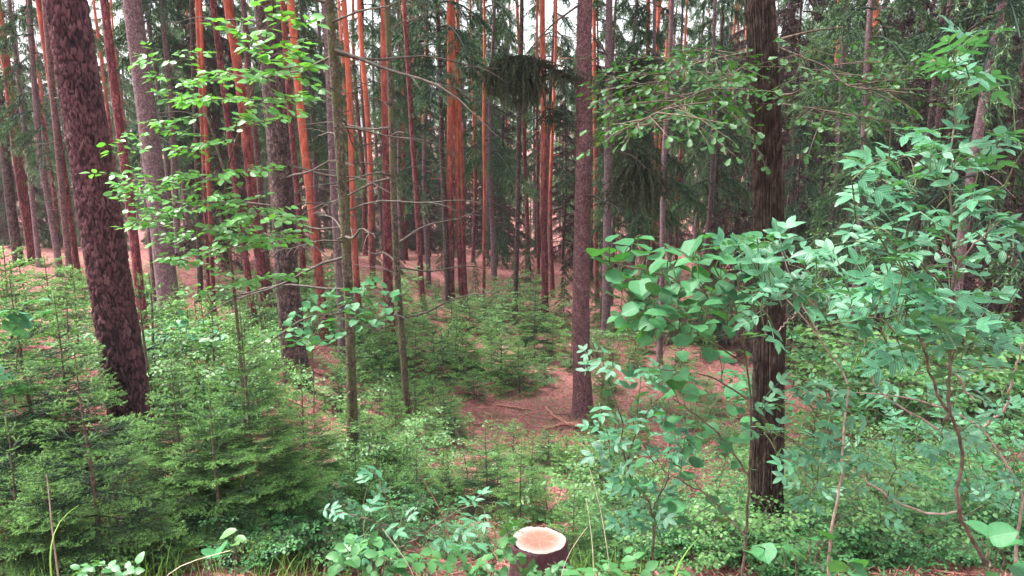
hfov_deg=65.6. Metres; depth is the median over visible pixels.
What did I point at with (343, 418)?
young spruce
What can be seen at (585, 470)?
undergrowth plant
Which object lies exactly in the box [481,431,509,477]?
young spruce
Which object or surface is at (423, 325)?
young spruce
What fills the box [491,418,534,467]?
young spruce
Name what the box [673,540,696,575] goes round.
broad grass
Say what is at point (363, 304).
leafy bush
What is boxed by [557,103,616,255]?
spruce tree
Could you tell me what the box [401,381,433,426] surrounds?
young spruce
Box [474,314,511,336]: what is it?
leafy bush
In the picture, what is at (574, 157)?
spruce tree
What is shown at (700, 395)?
undergrowth plant
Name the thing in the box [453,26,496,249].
spruce tree
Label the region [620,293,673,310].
leafy bush
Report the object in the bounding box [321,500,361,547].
undergrowth plant
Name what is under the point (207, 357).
leafy bush
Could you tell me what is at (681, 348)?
young spruce
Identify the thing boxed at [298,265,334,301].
leafy bush
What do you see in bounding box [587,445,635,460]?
undergrowth plant
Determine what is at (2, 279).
young spruce
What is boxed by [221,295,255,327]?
young spruce
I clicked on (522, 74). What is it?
spruce tree
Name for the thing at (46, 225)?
spruce tree
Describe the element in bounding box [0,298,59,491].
maple sapling
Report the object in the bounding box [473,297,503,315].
leafy bush
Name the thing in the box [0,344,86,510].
young spruce
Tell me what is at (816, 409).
young spruce
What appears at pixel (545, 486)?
undergrowth plant
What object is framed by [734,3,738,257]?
pine tree
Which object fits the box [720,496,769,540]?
undergrowth plant
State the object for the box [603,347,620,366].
young spruce
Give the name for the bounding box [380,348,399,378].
young spruce
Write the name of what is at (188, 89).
spruce tree
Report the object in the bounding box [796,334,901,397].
leafy bush
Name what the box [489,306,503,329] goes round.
young spruce
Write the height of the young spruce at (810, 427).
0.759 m
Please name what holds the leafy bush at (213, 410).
on the ground at (560, 379)
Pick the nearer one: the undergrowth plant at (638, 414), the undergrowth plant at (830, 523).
the undergrowth plant at (830, 523)
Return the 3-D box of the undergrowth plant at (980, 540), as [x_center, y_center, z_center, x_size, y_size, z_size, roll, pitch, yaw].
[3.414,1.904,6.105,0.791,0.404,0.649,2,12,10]
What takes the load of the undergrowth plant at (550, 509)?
on the ground at (560, 379)
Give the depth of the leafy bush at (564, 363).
22.08 m
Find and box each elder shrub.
[319,465,523,575]
[573,341,718,575]
[698,215,851,575]
[737,343,1023,575]
[790,15,1023,575]
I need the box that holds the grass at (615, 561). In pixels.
[0,441,662,575]
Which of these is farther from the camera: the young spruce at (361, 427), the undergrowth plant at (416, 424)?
the undergrowth plant at (416, 424)
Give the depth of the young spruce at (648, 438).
12.64 m
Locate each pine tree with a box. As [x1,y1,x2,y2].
[0,3,38,265]
[15,0,72,188]
[19,9,52,202]
[22,0,61,246]
[35,0,81,280]
[36,1,101,32]
[44,0,158,453]
[89,0,152,210]
[92,0,120,183]
[100,0,149,331]
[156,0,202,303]
[195,0,210,313]
[198,0,216,314]
[206,0,288,324]
[210,0,301,327]
[222,25,246,233]
[223,0,271,234]
[241,14,256,141]
[268,0,356,344]
[279,1,308,300]
[321,0,376,287]
[336,0,356,191]
[337,0,422,345]
[342,0,370,255]
[351,0,443,344]
[380,0,434,212]
[395,5,408,260]
[401,0,438,310]
[412,2,446,242]
[412,12,440,256]
[430,0,486,262]
[446,0,461,308]
[452,0,500,311]
[454,5,458,249]
[456,0,482,306]
[464,0,519,71]
[482,0,499,297]
[487,5,539,232]
[512,0,576,316]
[513,25,556,226]
[515,0,560,271]
[524,19,562,217]
[536,0,540,273]
[536,0,569,297]
[549,27,574,226]
[557,1,624,64]
[567,0,599,301]
[600,0,667,263]
[618,0,668,269]
[619,0,662,231]
[654,1,661,247]
[657,0,679,247]
[672,0,687,267]
[674,0,729,251]
[719,4,778,159]
[723,6,736,234]
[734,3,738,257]
[776,1,818,72]
[823,0,840,299]
[842,5,848,287]
[870,0,879,314]
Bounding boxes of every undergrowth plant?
[181,506,266,559]
[187,496,319,559]
[189,486,295,542]
[194,513,288,575]
[196,532,286,573]
[207,504,255,526]
[222,484,317,531]
[241,506,306,529]
[247,477,331,534]
[248,499,372,575]
[274,490,348,552]
[292,489,368,550]
[299,484,347,521]
[301,473,373,535]
[310,430,420,476]
[320,490,419,558]
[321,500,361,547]
[323,426,440,483]
[323,430,363,463]
[326,504,414,572]
[326,508,417,556]
[329,503,391,542]
[330,465,406,509]
[335,420,415,454]
[350,482,438,517]
[353,467,426,506]
[359,460,436,495]
[362,406,445,452]
[382,416,410,433]
[386,495,469,548]
[392,428,433,454]
[393,416,454,471]
[423,518,487,558]
[424,433,504,495]
[435,412,524,486]
[453,517,531,560]
[508,435,607,523]
[514,465,548,493]
[521,495,575,523]
[529,434,562,460]
[541,445,694,509]
[546,523,630,567]
[548,445,695,543]
[549,487,636,548]
[562,497,613,525]
[566,482,633,514]
[568,503,661,549]
[569,471,709,570]
[569,496,647,515]
[574,427,672,474]
[575,518,677,563]
[580,499,649,540]
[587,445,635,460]
[606,486,685,534]
[607,439,642,459]
[621,466,737,530]
[622,474,700,507]
[623,494,731,565]
[626,486,767,575]
[629,405,656,417]
[631,501,716,557]
[631,520,692,558]
[637,394,675,409]
[643,467,744,522]
[645,470,811,563]
[662,350,698,368]
[663,384,716,417]
[671,409,706,429]
[675,496,762,569]
[677,474,750,515]
[684,400,735,431]
[684,480,748,520]
[685,381,715,400]
[686,474,738,513]
[689,515,760,565]
[690,509,788,557]
[692,503,776,564]
[693,418,741,447]
[694,440,808,502]
[696,373,718,385]
[698,383,722,400]
[698,504,807,555]
[703,394,730,417]
[703,432,749,472]
[707,414,748,445]
[709,429,745,457]
[718,351,862,466]
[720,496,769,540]
[722,399,752,416]
[722,527,770,554]
[725,477,812,512]
[729,448,862,506]
[729,473,805,511]
[732,454,885,564]
[733,445,838,494]
[744,413,850,486]
[746,442,881,500]
[746,523,826,575]
[749,406,818,458]
[749,482,853,529]
[750,475,828,511]
[750,493,848,529]
[750,512,869,575]
[751,490,893,567]
[775,511,823,543]
[784,441,909,485]
[784,461,944,536]
[784,491,855,529]
[785,439,902,506]
[785,493,870,558]
[787,522,886,561]
[794,430,935,506]
[795,438,1001,567]
[796,501,884,556]
[808,445,952,511]
[811,482,941,533]
[814,486,929,549]
[817,497,950,563]
[829,505,944,568]
[830,358,963,452]
[835,415,905,454]
[839,415,936,470]
[843,443,994,545]
[844,438,963,477]
[844,449,950,506]
[846,450,913,486]
[860,439,1006,487]
[862,508,987,569]
[875,443,977,480]
[876,433,929,458]
[878,471,971,512]
[880,449,1009,512]
[883,489,988,540]
[890,433,1023,530]
[898,464,961,503]
[900,368,1022,479]
[904,438,1006,492]
[904,501,1017,564]
[906,484,982,534]
[909,504,941,544]
[913,503,1001,567]
[932,410,1023,454]
[935,430,1023,553]
[943,395,1023,533]
[964,386,1023,436]
[964,516,1023,573]
[980,508,1023,557]
[989,461,1023,487]
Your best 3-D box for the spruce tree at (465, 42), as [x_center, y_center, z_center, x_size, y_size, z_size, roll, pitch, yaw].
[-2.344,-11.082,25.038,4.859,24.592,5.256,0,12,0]
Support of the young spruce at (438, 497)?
on the ground at (560, 379)
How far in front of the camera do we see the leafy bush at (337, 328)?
17.74 m
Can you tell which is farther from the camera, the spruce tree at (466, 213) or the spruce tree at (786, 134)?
the spruce tree at (466, 213)
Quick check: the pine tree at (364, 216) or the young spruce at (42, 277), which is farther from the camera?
the pine tree at (364, 216)
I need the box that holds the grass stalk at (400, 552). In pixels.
[383,530,413,575]
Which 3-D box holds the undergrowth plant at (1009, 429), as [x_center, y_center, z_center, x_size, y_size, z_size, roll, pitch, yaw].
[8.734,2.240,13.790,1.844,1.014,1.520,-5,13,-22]
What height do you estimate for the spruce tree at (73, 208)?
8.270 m
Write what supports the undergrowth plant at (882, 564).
on the ground at (560, 379)
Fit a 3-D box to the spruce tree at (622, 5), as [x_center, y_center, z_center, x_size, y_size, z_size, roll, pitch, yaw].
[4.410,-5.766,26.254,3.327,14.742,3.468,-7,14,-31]
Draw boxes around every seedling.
[201,540,226,575]
[219,528,253,575]
[744,528,834,575]
[827,558,868,575]
[964,520,1023,575]
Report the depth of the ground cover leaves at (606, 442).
10.82 m
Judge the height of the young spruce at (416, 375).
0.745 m
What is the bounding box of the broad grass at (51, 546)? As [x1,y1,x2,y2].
[49,506,76,575]
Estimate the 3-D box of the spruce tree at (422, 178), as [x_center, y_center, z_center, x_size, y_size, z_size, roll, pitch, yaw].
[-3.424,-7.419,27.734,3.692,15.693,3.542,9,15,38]
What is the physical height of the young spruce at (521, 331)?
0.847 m
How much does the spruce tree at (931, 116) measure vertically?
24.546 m
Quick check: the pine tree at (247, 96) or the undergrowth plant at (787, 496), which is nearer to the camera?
the undergrowth plant at (787, 496)
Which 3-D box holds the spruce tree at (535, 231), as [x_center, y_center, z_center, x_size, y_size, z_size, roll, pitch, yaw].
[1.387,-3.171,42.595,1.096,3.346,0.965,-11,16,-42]
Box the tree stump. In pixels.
[508,526,569,575]
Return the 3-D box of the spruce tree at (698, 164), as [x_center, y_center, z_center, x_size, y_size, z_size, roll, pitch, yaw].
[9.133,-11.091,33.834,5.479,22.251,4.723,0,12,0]
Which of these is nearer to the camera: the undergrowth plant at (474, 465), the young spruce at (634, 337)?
the undergrowth plant at (474, 465)
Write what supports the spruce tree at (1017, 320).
on the ground at (560, 379)
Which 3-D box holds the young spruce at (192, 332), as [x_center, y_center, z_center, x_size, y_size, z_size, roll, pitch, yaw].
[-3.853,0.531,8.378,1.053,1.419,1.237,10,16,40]
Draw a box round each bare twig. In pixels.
[46,474,58,575]
[420,475,449,575]
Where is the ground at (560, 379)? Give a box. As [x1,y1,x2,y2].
[0,131,1023,575]
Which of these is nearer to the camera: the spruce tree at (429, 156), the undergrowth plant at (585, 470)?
the undergrowth plant at (585, 470)
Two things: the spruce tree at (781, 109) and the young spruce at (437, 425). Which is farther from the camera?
the spruce tree at (781, 109)
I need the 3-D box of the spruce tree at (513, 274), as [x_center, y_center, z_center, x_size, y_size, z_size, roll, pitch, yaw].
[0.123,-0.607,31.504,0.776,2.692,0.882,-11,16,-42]
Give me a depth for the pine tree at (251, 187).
17.82 m
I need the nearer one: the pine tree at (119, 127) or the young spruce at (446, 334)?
the pine tree at (119, 127)
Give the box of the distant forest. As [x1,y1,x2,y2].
[0,20,913,223]
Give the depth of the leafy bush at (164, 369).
7.46 m
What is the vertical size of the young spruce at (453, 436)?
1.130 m
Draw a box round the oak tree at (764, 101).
[576,0,958,539]
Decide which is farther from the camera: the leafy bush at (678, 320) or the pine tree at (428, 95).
the pine tree at (428, 95)
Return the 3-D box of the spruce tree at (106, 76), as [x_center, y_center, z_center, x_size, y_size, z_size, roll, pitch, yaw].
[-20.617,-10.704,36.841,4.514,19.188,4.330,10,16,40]
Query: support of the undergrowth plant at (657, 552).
on the ground at (560, 379)
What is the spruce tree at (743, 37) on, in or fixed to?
on the ground at (560, 379)
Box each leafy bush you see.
[41,322,204,385]
[57,339,215,410]
[74,316,206,379]
[84,349,203,399]
[133,283,186,309]
[139,310,246,367]
[145,295,178,326]
[146,291,193,329]
[146,340,280,399]
[147,350,246,424]
[148,311,194,328]
[148,335,234,374]
[151,336,247,408]
[153,294,189,324]
[161,392,224,427]
[179,377,250,426]
[187,389,272,425]
[189,341,273,393]
[190,301,241,336]
[200,371,306,418]
[215,284,245,303]
[217,314,280,364]
[222,308,271,323]
[225,325,280,364]
[225,339,280,376]
[226,290,276,331]
[244,362,280,392]
[249,321,313,368]
[256,276,325,311]
[274,313,318,329]
[291,364,393,419]
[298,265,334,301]
[301,291,343,323]
[303,302,368,346]
[304,296,377,323]
[306,295,371,330]
[307,255,359,291]
[311,285,367,306]
[313,321,367,344]
[313,351,367,380]
[329,335,381,374]
[329,338,381,375]
[359,269,380,290]
[370,266,424,298]
[373,344,395,372]
[373,372,412,393]
[379,300,414,313]
[395,308,425,334]
[401,264,431,287]
[404,321,434,351]
[409,373,437,392]
[412,343,449,375]
[420,296,446,317]
[427,282,444,298]
[427,340,454,374]
[442,344,463,368]
[447,290,475,317]
[447,371,498,396]
[458,345,506,376]
[468,292,516,323]
[469,287,511,316]
[471,308,496,319]
[473,282,518,309]
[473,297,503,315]
[473,315,514,335]
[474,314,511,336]
[474,351,495,374]
[475,283,511,308]
[477,322,498,340]
[484,271,531,307]
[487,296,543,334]
[488,286,539,316]
[489,301,529,327]
[490,279,530,320]
[491,345,534,378]
[497,325,519,342]
[501,269,540,303]
[502,337,539,358]
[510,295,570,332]
[520,363,544,380]
[524,286,554,310]
[527,371,559,386]
[528,287,556,311]
[529,343,549,361]
[530,291,559,321]
[531,352,554,378]
[544,304,571,326]
[554,316,570,327]
[559,357,572,365]
[561,326,626,354]
[562,352,572,369]
[590,325,606,354]
[590,327,638,357]
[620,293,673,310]
[622,271,691,303]
[623,290,653,309]
[627,295,658,310]
[646,302,704,340]
[647,295,713,335]
[655,307,703,344]
[673,298,693,323]
[678,289,738,345]
[698,280,743,341]
[699,283,746,342]
[751,310,859,390]
[785,325,954,445]
[786,305,866,348]
[786,328,920,415]
[786,359,824,396]
[788,322,860,373]
[796,323,966,412]
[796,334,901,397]
[800,333,897,426]
[818,310,1007,433]
[820,315,935,363]
[821,314,999,436]
[822,331,1023,446]
[845,275,1023,426]
[845,335,991,441]
[856,336,1006,451]
[865,251,1023,432]
[879,274,1023,395]
[908,303,1023,440]
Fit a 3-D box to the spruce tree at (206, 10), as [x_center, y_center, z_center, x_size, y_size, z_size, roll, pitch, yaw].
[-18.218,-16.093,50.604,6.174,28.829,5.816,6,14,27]
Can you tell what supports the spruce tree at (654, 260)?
on the ground at (560, 379)
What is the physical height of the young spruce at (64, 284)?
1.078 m
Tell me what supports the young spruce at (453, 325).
on the ground at (560, 379)
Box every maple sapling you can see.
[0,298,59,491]
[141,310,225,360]
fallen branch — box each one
[310,360,342,374]
[472,415,528,424]
[495,404,534,410]
[539,415,581,430]
[545,406,568,421]
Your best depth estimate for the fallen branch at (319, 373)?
14.88 m
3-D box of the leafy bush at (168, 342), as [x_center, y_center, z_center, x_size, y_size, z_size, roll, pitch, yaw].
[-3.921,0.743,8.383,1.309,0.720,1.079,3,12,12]
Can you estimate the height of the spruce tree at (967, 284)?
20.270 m
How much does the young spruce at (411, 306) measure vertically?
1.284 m
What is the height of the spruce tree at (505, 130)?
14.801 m
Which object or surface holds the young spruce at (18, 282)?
on the ground at (560, 379)
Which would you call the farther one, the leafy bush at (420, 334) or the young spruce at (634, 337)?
the young spruce at (634, 337)
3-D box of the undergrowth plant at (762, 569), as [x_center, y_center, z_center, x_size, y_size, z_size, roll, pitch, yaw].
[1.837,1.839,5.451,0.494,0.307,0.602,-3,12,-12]
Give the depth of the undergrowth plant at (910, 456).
8.73 m
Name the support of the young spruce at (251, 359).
on the ground at (560, 379)
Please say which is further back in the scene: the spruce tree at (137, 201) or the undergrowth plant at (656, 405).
the spruce tree at (137, 201)
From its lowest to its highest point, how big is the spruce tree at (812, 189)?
8.006 m
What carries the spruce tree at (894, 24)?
on the ground at (560, 379)
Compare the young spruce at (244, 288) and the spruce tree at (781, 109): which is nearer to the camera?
the young spruce at (244, 288)
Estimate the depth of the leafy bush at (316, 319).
18.42 m
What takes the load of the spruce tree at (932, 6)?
on the ground at (560, 379)
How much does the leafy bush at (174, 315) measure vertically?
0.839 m
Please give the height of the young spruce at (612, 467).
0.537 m
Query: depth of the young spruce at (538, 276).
34.48 m
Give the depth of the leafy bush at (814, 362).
15.84 m
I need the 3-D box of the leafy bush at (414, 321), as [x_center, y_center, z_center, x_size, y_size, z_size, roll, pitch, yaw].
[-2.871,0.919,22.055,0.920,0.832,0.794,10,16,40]
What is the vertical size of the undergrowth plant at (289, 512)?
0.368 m
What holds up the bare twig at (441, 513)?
on the ground at (560, 379)
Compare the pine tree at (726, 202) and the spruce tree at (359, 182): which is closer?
the pine tree at (726, 202)
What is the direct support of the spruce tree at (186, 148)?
on the ground at (560, 379)
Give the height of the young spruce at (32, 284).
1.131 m
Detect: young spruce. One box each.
[0,245,61,354]
[0,248,47,309]
[0,259,62,359]
[0,261,20,306]
[0,273,147,499]
[0,277,92,432]
[0,292,157,500]
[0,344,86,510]
[0,349,203,575]
[0,417,92,575]
[0,457,136,575]
[1,255,94,332]
[33,278,69,313]
[46,288,93,348]
[47,262,90,305]
[47,266,95,344]
[66,474,166,575]
[69,276,93,323]
[73,273,90,301]
[76,271,89,304]
[96,272,209,422]
[107,343,256,543]
[127,506,200,575]
[133,273,210,390]
[147,381,315,563]
[160,282,190,331]
[165,304,206,387]
[168,302,341,557]
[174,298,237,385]
[177,270,186,292]
[177,274,189,308]
[181,292,218,348]
[182,291,251,415]
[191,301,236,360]
[193,257,209,278]
[194,321,281,428]
[211,429,339,552]
[215,265,223,296]
[216,269,247,308]
[218,316,259,355]
[220,318,272,385]
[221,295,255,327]
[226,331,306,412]
[234,261,256,286]
[234,295,279,362]
[237,269,258,308]
[255,306,278,334]
[255,317,280,372]
[258,309,310,366]
[262,359,368,515]
[263,308,315,357]
[297,250,314,279]
[299,272,315,304]
[299,278,313,309]
[300,282,318,319]
[318,364,364,413]
[322,256,334,276]
[330,360,375,412]
[333,407,370,456]
[335,372,382,436]
[337,412,406,483]
[339,445,369,491]
[342,446,358,468]
[343,459,378,510]
[344,311,412,382]
[344,424,406,487]
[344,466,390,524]
[351,446,409,522]
[351,455,406,519]
[355,297,379,329]
[355,306,395,360]
[355,327,385,376]
[356,359,376,393]
[357,366,401,410]
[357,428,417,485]
[358,355,379,385]
[358,400,371,429]
[360,275,378,299]
[363,381,396,417]
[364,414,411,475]
[364,463,432,529]
[366,331,398,371]
[367,313,412,365]
[369,345,392,375]
[369,425,408,463]
[372,418,390,434]
[378,286,424,329]
[378,328,419,371]
[378,382,405,426]
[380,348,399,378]
[381,445,438,497]
[382,337,420,397]
[383,303,410,329]
[383,324,431,377]
[383,389,406,417]
[383,394,411,436]
[385,342,410,386]
[387,375,410,395]
[394,278,414,300]
[394,449,452,523]
[396,431,421,469]
[396,437,418,477]
[397,381,419,408]
[397,384,421,416]
[398,332,435,383]
[399,411,427,449]
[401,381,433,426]
[404,284,422,316]
[404,308,433,341]
[407,294,435,336]
[409,367,425,396]
[409,405,445,453]
[413,294,442,329]
[415,375,451,415]
[418,325,457,386]
[419,451,469,504]
[420,381,471,451]
[421,343,466,402]
[424,419,456,463]
[425,467,469,515]
[426,287,449,319]
[427,318,482,379]
[429,325,468,358]
[429,463,465,507]
[430,396,452,428]
[433,279,444,298]
[433,394,462,428]
[434,326,450,368]
[434,383,449,401]
[437,450,463,500]
[441,394,471,434]
[442,301,460,321]
[442,302,474,351]
[443,339,472,383]
[445,324,482,374]
[447,296,487,334]
[447,315,460,334]
[452,349,475,381]
[452,424,524,520]
[461,371,488,403]
[462,304,479,329]
[463,413,477,435]
[470,449,526,500]
[473,324,507,363]
[475,297,489,319]
[476,319,495,344]
[478,333,526,394]
[479,341,525,383]
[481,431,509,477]
[485,439,555,530]
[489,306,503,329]
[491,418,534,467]
[492,346,542,400]
[507,337,531,369]
[509,274,557,362]
[511,454,551,516]
[513,321,530,344]
[514,431,547,483]
[517,437,529,459]
[519,341,539,372]
[521,311,539,333]
[521,424,577,474]
[534,268,540,283]
[536,351,556,377]
[537,317,569,356]
[545,434,584,483]
[545,480,603,570]
[547,308,571,339]
[551,323,572,371]
[551,434,574,476]
[555,277,571,298]
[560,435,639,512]
[567,424,596,467]
[572,462,608,489]
[573,449,610,482]
[584,399,617,434]
[589,298,601,313]
[589,312,601,328]
[591,352,619,390]
[591,362,623,394]
[594,375,609,395]
[595,389,605,406]
[595,457,636,529]
[599,386,619,406]
[599,387,616,408]
[599,452,625,481]
[600,406,629,454]
[602,322,629,340]
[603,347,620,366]
[603,408,636,437]
[605,466,648,527]
[610,305,630,333]
[620,343,650,369]
[623,341,635,364]
[623,347,644,373]
[624,328,641,350]
[625,417,653,446]
[635,337,656,355]
[645,351,673,389]
[659,355,687,396]
[666,342,697,377]
[690,336,711,361]
[696,315,718,345]
[699,333,718,358]
[785,402,841,453]
[797,413,822,454]
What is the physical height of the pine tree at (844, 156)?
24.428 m
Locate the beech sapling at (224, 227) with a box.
[79,0,330,479]
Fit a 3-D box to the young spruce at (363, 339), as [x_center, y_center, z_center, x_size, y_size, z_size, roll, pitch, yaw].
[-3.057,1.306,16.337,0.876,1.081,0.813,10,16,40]
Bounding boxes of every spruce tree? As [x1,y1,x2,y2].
[0,0,104,277]
[0,10,77,247]
[0,19,49,245]
[0,83,26,267]
[0,91,44,245]
[0,165,24,245]
[3,0,56,244]
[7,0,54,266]
[13,37,40,223]
[18,0,74,284]
[21,1,113,242]
[24,5,73,205]
[33,69,71,192]
[35,195,51,247]
[38,29,126,201]
[38,73,76,239]
[39,184,58,248]
[41,188,58,245]
[46,129,80,245]
[53,121,76,239]
[90,0,170,214]
[95,0,211,250]
[97,19,143,234]
[102,83,126,221]
[103,0,252,265]
[117,38,140,225]
[119,0,181,322]
[119,186,129,250]
[129,0,211,246]
[132,0,391,392]
[132,141,156,316]
[134,0,232,246]
[140,87,182,241]
[142,8,197,196]
[149,1,244,218]
[158,17,230,198]
[166,0,258,221]
[166,0,263,271]
[179,179,195,243]
[192,0,263,228]
[194,0,267,244]
[195,0,506,454]
[211,108,248,246]
[211,182,228,256]
[214,0,362,255]
[234,0,267,181]
[237,0,275,318]
[241,22,303,224]
[250,0,364,231]
[252,10,270,221]
[253,46,303,203]
[256,83,269,228]
[259,3,387,359]
[261,4,320,152]
[267,207,273,256]
[291,0,362,242]
[292,48,329,246]
[294,0,509,419]
[297,201,311,263]
[298,0,361,239]
[300,55,340,248]
[301,48,321,226]
[307,0,419,257]
[314,0,366,196]
[318,208,325,252]
[323,219,333,249]
[326,103,376,250]
[330,231,333,258]
[335,5,363,203]
[336,0,406,248]
[338,85,378,245]
[349,202,362,256]
[356,0,435,259]
[357,215,361,252]
[359,160,378,241]
[360,0,413,246]
[367,131,382,228]
[367,211,379,247]
[368,217,381,265]
[373,0,511,307]
[375,7,433,256]
[380,0,476,288]
[382,215,406,275]
[395,46,437,248]
[396,27,438,252]
[403,7,440,249]
[411,10,442,249]
[418,43,439,231]
[423,45,470,250]
[426,0,503,207]
[433,119,446,228]
[433,206,442,250]
[434,225,443,269]
[437,0,538,279]
[446,0,520,257]
[451,0,680,419]
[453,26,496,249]
[453,131,475,248]
[454,217,456,256]
[465,127,479,234]
[466,114,496,234]
[467,104,503,249]
[470,257,481,297]
[471,0,535,254]
[471,132,514,269]
[475,0,523,325]
[478,2,532,240]
[480,47,525,249]
[492,45,523,196]
[496,146,514,239]
[496,199,511,256]
[498,227,510,261]
[502,0,592,265]
[505,0,568,250]
[508,245,526,295]
[519,228,533,282]
[520,147,539,247]
[522,238,537,292]
[530,198,540,253]
[530,202,540,258]
[536,44,575,260]
[547,90,574,240]
[554,254,571,316]
[555,7,620,221]
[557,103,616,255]
[559,1,630,282]
[559,14,576,203]
[559,156,575,248]
[572,0,659,306]
[572,258,593,295]
[589,232,613,321]
[590,0,709,277]
[592,0,624,333]
[592,0,672,248]
[592,0,677,320]
[598,25,639,251]
[623,0,691,248]
[635,0,673,365]
[647,38,690,248]
[647,218,659,261]
[647,237,658,299]
[648,0,710,274]
[663,0,693,149]
[665,0,752,274]
[665,0,752,289]
[665,240,677,285]
[666,0,733,252]
[671,213,685,248]
[673,91,731,251]
[673,143,693,240]
[678,0,716,232]
[689,17,740,251]
[694,2,752,288]
[702,0,750,224]
[706,5,749,231]
[707,249,726,299]
[708,250,726,290]
[710,154,740,247]
[716,0,844,369]
[725,0,802,194]
[733,0,818,323]
[739,0,802,250]
[744,101,835,383]
[777,0,828,209]
[782,0,893,332]
[782,0,908,341]
[786,0,940,412]
[788,0,846,267]
[788,0,860,269]
[791,8,895,240]
[801,0,933,212]
[802,0,946,381]
[812,0,1023,303]
[819,0,928,286]
[827,0,1023,415]
[831,5,915,314]
[849,0,1023,437]
[865,0,948,331]
[871,0,946,338]
[889,0,1020,344]
[892,1,1023,438]
[922,24,1023,310]
[930,0,1023,354]
[974,25,1023,306]
[998,203,1017,298]
[1005,209,1023,402]
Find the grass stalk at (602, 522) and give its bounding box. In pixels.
[589,469,609,573]
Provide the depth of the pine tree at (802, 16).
68.58 m
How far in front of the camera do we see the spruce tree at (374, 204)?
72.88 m
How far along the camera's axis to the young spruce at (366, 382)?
14.72 m
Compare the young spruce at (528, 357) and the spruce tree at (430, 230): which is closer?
the young spruce at (528, 357)
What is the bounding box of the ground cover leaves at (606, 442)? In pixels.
[0,244,1023,575]
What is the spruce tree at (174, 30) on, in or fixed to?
on the ground at (560, 379)
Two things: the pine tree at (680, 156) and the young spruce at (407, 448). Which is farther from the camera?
the pine tree at (680, 156)
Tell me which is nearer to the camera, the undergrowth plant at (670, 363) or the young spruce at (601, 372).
the young spruce at (601, 372)
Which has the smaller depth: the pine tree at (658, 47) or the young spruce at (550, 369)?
the young spruce at (550, 369)
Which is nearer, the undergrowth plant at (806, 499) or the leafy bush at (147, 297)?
the undergrowth plant at (806, 499)
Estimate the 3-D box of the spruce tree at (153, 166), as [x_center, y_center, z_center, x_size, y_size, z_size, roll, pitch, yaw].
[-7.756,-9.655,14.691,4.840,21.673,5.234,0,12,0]
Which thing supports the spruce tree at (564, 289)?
on the ground at (560, 379)
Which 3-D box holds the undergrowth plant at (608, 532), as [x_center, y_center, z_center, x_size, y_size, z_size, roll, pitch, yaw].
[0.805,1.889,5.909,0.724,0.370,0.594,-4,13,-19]
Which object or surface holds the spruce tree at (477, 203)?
on the ground at (560, 379)
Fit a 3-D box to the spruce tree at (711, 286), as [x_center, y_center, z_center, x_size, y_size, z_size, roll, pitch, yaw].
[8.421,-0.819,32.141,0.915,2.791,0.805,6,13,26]
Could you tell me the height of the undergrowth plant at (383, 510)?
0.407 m
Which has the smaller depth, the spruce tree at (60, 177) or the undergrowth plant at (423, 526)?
the undergrowth plant at (423, 526)
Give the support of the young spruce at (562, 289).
on the ground at (560, 379)
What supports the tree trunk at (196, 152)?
on the ground at (560, 379)
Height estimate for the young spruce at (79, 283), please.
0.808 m
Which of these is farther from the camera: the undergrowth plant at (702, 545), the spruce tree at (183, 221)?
the spruce tree at (183, 221)
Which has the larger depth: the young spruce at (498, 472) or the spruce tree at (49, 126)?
the spruce tree at (49, 126)
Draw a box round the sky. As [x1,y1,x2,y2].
[0,0,1014,130]
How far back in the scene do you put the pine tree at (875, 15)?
26.11 m
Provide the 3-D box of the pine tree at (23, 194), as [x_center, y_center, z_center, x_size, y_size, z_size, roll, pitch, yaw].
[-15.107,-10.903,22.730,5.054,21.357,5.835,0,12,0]
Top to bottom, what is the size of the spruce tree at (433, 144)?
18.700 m
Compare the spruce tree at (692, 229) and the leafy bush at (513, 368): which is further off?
the spruce tree at (692, 229)
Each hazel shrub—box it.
[282,277,399,468]
[586,231,783,575]
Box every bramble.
[70,552,144,575]
[325,531,441,575]
[430,520,523,575]
[504,552,573,575]
[561,547,690,575]
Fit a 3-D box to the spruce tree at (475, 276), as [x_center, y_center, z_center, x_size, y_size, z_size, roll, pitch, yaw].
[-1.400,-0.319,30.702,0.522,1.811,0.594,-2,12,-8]
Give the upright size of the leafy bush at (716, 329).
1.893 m
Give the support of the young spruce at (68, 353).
on the ground at (560, 379)
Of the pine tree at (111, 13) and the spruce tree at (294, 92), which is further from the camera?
the spruce tree at (294, 92)
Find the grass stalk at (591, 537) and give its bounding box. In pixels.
[586,499,593,571]
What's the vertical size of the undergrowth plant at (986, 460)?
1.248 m
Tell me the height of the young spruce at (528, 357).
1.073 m
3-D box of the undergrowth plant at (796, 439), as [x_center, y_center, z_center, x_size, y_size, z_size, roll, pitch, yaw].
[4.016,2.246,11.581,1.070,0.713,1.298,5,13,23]
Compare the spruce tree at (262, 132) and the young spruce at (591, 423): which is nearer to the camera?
the young spruce at (591, 423)
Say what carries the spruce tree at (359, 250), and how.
on the ground at (560, 379)
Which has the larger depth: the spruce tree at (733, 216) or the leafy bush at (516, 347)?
the spruce tree at (733, 216)
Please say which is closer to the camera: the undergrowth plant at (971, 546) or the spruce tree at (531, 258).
the undergrowth plant at (971, 546)
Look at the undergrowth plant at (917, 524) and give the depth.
6.37 m
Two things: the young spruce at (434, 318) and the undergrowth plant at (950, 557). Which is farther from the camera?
the young spruce at (434, 318)
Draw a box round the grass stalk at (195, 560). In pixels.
[167,550,230,575]

